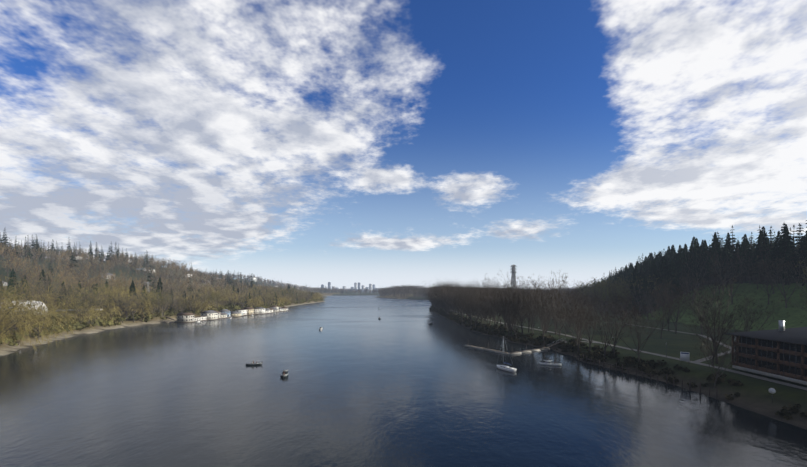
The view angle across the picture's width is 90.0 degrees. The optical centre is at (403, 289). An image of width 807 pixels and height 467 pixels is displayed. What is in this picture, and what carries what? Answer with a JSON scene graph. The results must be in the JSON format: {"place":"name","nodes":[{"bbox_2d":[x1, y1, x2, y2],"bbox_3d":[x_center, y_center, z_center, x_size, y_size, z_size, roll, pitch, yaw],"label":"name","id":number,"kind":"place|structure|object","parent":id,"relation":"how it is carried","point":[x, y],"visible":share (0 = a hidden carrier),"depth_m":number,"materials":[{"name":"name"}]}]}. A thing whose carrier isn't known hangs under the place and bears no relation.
{"place":"outdoors","nodes":[
{"label":"outdoors","id":0,"kind":"place"},
{"bbox_2d":[0,295,806,466],"bbox_3d":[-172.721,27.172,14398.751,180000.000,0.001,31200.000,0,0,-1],"label":"river water","id":1,"kind":"structure","parent":0,"point":[400,383],"depth_m":95.75,"materials":[{"name":"blue liquid"}]},
{"bbox_2d":[174,313,195,322],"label":"houseboat","id":2,"kind":"object","parent":1,"relation":"on","point":[185,317],"visible":1,"depth_m":335.74,"materials":[{"name":"paint"}]},
{"bbox_2d":[194,316,206,320],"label":"houseboat","id":3,"kind":"object","parent":1,"relation":"on","point":[201,318],"visible":0.65,"depth_m":354.98,"materials":[{"name":"paint"}]},
{"bbox_2d":[201,310,218,319],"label":"houseboat","id":4,"kind":"object","parent":1,"relation":"on","point":[211,314],"visible":0.73,"depth_m":365.05,"materials":[{"name":"paint"}]},
{"bbox_2d":[213,310,222,318],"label":"houseboat","id":5,"kind":"object","parent":1,"relation":"on","point":[219,315],"visible":0.27,"depth_m":380.47,"materials":[{"name":"paint"}]},
{"bbox_2d":[219,309,230,316],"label":"houseboat","id":6,"kind":"object","parent":1,"relation":"on","point":[227,311],"visible":0.44,"depth_m":398.03,"materials":[{"name":"paint"}]},
{"bbox_2d":[221,313,228,317],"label":"houseboat","id":7,"kind":"object","parent":1,"relation":"on","point":[223,315],"visible":0.48,"depth_m":388.63,"materials":[{"name":"paint"}]},
{"bbox_2d":[231,311,242,316],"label":"houseboat","id":8,"kind":"object","parent":1,"relation":"on","point":[235,314],"visible":0.73,"depth_m":407.21,"materials":[{"name":"paint"}]},
{"bbox_2d":[235,309,247,315],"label":"houseboat","id":9,"kind":"object","parent":1,"relation":"on","point":[243,312],"visible":0.65,"depth_m":427.07,"materials":[{"name":"paint"}]},
{"bbox_2d":[243,307,255,314],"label":"houseboat","id":10,"kind":"object","parent":1,"relation":"on","point":[250,310],"visible":0.56,"depth_m":439.38,"materials":[{"name":"paint"}]},
{"bbox_2d":[246,358,262,365],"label":"boat","id":11,"kind":"object","parent":1,"relation":"on","point":[252,363],"visible":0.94,"depth_m":145.92,"materials":[{"name":"grey metal"}]},
{"bbox_2d":[254,307,266,313],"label":"houseboat","id":12,"kind":"object","parent":1,"relation":"on","point":[261,310],"visible":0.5,"depth_m":457.82,"materials":[{"name":"paint"}]},
{"bbox_2d":[280,370,291,377],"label":"boat","id":13,"kind":"object","parent":1,"relation":"on","point":[285,373],"visible":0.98,"depth_m":127.06,"materials":[{"name":"white plastic"}]},
{"bbox_2d":[497,340,516,371],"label":"sailboat","id":14,"kind":"object","parent":1,"relation":"on","point":[506,368],"visible":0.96,"depth_m":135.86,"materials":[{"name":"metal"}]},
{"bbox_2d":[464,338,564,354],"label":"floating dock","id":15,"kind":"object","parent":1,"relation":"on","point":[511,353],"visible":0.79,"depth_m":179.77,"materials":[{"name":"wood"}]},
{"bbox_2d":[539,359,561,365],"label":"moored cruiser","id":16,"kind":"object","parent":1,"relation":"on","point":[547,362],"visible":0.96,"depth_m":145.80,"materials":[{"name":"white plastic"}]},
{"bbox_2d":[0,256,806,429],"bbox_3d":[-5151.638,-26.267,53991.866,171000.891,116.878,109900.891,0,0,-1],"label":"ground","id":17,"kind":"structure","parent":0,"point":[756,396],"depth_m":212.20,"materials":[{"name":"green plant"}]},
{"bbox_2d":[4,301,102,314],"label":"fabric storage hall","id":18,"kind":"structure","parent":17,"relation":"on","point":[42,307],"depth_m":273.73,"materials":[{"name":"fabric"}]},
{"bbox_2d":[0,268,108,300],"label":"conifer trees","id":19,"kind":"object","parent":17,"relation":"on","point":[15,280],"visible":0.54,"depth_m":402.34,"materials":[{"name":"green plant"}]},
{"bbox_2d":[1,269,145,322],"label":"trees","id":20,"kind":"object","parent":17,"relation":"on","point":[75,297],"visible":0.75,"depth_m":289.63,"materials":[{"name":"brown plant"}]},
{"bbox_2d":[0,257,156,298],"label":"bare trees","id":21,"kind":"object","parent":17,"relation":"on","point":[37,278],"visible":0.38,"depth_m":443.29,"materials":[{"name":"brown plant"}]},
{"bbox_2d":[0,271,166,350],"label":"trees","id":22,"kind":"object","parent":17,"relation":"on","point":[29,316],"visible":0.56,"depth_m":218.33,"materials":[{"name":"green plant"}]},
{"bbox_2d":[0,298,322,345],"bbox_3d":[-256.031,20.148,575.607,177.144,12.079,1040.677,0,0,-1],"label":"bank brush","id":23,"kind":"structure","parent":17,"relation":"on","point":[137,317],"depth_m":283.94,"materials":[{"name":"brown plant"}]},
{"bbox_2d":[0,229,330,294],"bbox_3d":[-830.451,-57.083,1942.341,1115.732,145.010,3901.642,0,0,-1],"label":"conifer trees","id":24,"kind":"object","parent":17,"relation":"on","point":[101,254],"visible":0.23,"depth_m":790.33,"materials":[{"name":"green plant"}]},
{"bbox_2d":[0,241,346,295],"bbox_3d":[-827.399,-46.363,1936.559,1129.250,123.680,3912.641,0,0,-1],"label":"bare forest hills","id":25,"kind":"structure","parent":17,"relation":"on","point":[174,264],"depth_m":695.43,"materials":[{"name":"plant"}]},
{"bbox_2d":[56,278,318,310],"bbox_3d":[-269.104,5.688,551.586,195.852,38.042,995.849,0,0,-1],"label":"trees","id":26,"kind":"object","parent":17,"relation":"on","point":[134,289],"visible":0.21,"depth_m":413.80,"materials":[{"name":"green plant"}]},
{"bbox_2d":[55,278,325,316],"bbox_3d":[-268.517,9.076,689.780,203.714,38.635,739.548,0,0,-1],"label":"trees","id":27,"kind":"object","parent":17,"relation":"on","point":[260,303],"visible":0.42,"depth_m":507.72,"materials":[{"name":"green plant"}]},
{"bbox_2d":[343,289,378,291],"bbox_3d":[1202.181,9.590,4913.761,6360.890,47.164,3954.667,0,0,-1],"label":"distant buildings","id":28,"kind":"structure","parent":17,"relation":"on","point":[359,289],"depth_m":3895.67,"materials":[{"name":"grey concrete"}]},
{"bbox_2d":[312,287,413,293],"bbox_3d":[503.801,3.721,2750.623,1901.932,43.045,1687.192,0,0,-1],"label":"treeline","id":29,"kind":"object","parent":17,"relation":"on","point":[335,291],"visible":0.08,"depth_m":2091.19,"materials":[{"name":"green plant"}]},
{"bbox_2d":[377,285,432,297],"bbox_3d":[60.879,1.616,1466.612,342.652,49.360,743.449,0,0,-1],"label":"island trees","id":30,"kind":"object","parent":17,"relation":"on","point":[403,290],"visible":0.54,"depth_m":1325.09,"materials":[{"name":"grey plant"}]},
{"bbox_2d":[421,280,485,313],"bbox_3d":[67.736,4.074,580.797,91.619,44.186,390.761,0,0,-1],"label":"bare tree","id":31,"kind":"object","parent":17,"relation":"on","point":[434,293],"visible":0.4,"depth_m":472.34,"materials":[{"name":"brown plant"}]},
{"bbox_2d":[420,284,598,310],"bbox_3d":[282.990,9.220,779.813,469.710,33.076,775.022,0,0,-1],"label":"bare trees","id":32,"kind":"object","parent":17,"relation":"on","point":[423,294],"depth_m":449.23,"materials":[{"name":"brown plant"}]},
{"bbox_2d":[510,264,516,288],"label":"tower","id":33,"kind":"structure","parent":17,"relation":"on","point":[513,269],"depth_m":800.59,"materials":[{"name":"concrete"}]},
{"bbox_2d":[425,270,759,387],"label":"bank trees","id":34,"kind":"object","parent":17,"relation":"on","point":[469,303],"visible":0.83,"depth_m":192.60,"materials":[{"name":"brown plant"}]},
{"bbox_2d":[573,273,657,317],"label":"bare trees","id":35,"kind":"object","parent":17,"relation":"on","point":[596,287],"visible":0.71,"depth_m":357.11,"materials":[{"name":"brown plant"}]},
{"bbox_2d":[429,305,806,419],"bbox_3d":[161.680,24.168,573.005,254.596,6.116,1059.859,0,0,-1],"label":"bank brush","id":36,"kind":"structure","parent":17,"relation":"on","point":[596,352],"depth_m":150.68,"materials":[{"name":"green plant"}]},
{"bbox_2d":[462,233,806,338],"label":"park trees","id":37,"kind":"object","parent":17,"relation":"on","point":[759,272],"visible":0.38,"depth_m":241.18,"materials":[{"name":"grey plant"}]},
{"bbox_2d":[552,318,734,361],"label":"footpath","id":38,"kind":"structure","parent":17,"relation":"on","point":[707,358],"depth_m":155.94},
{"bbox_2d":[573,353,717,398],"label":"wooden pilings","id":39,"kind":"object","parent":17,"relation":"on","point":[628,369],"visible":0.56,"depth_m":123.88,"materials":[{"name":"brown wood"}]},
{"bbox_2d":[680,352,689,360],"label":"sign","id":40,"kind":"object","parent":17,"relation":"on","point":[684,356],"visible":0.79,"depth_m":126.75,"materials":[{"name":"white metal"}]},
{"bbox_2d":[594,220,806,284],"bbox_3d":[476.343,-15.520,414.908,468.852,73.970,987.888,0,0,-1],"label":"conifer trees","id":41,"kind":"object","parent":17,"relation":"on","point":[797,244],"visible":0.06,"depth_m":312.97,"materials":[{"name":"green plant"}]},
{"bbox_2d":[608,224,806,315],"bbox_3d":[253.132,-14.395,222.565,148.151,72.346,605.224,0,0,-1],"label":"conifer trees","id":42,"kind":"object","parent":17,"relation":"on","point":[658,262],"visible":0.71,"depth_m":320.49,"materials":[{"name":"green plant"}]},
{"bbox_2d":[724,320,806,384],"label":"office building","id":43,"kind":"structure","parent":17,"relation":"on","point":[781,351],"depth_m":106.42,"materials":[{"name":"brick"}]},
{"bbox_2d":[769,388,775,393],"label":"round sign","id":44,"kind":"object","parent":17,"relation":"on","point":[772,390],"visible":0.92,"depth_m":91.71,"materials":[{"name":"white metal"}]},
{"bbox_2d":[0,0,806,288],"label":"sky","id":45,"kind":"structure","parent":0,"point":[313,143],"materials":[{"name":"blue"}]},
{"bbox_2d":[313,286,572,294],"bbox_3d":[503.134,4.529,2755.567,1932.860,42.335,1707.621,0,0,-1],"label":"shore trees","id":46,"kind":"object","parent":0,"point":[346,292],"visible":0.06,"depth_m":2110.77,"materials":[{"name":"grey plant"}]},
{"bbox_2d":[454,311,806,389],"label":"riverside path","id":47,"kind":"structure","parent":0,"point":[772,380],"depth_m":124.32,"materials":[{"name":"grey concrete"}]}
]}

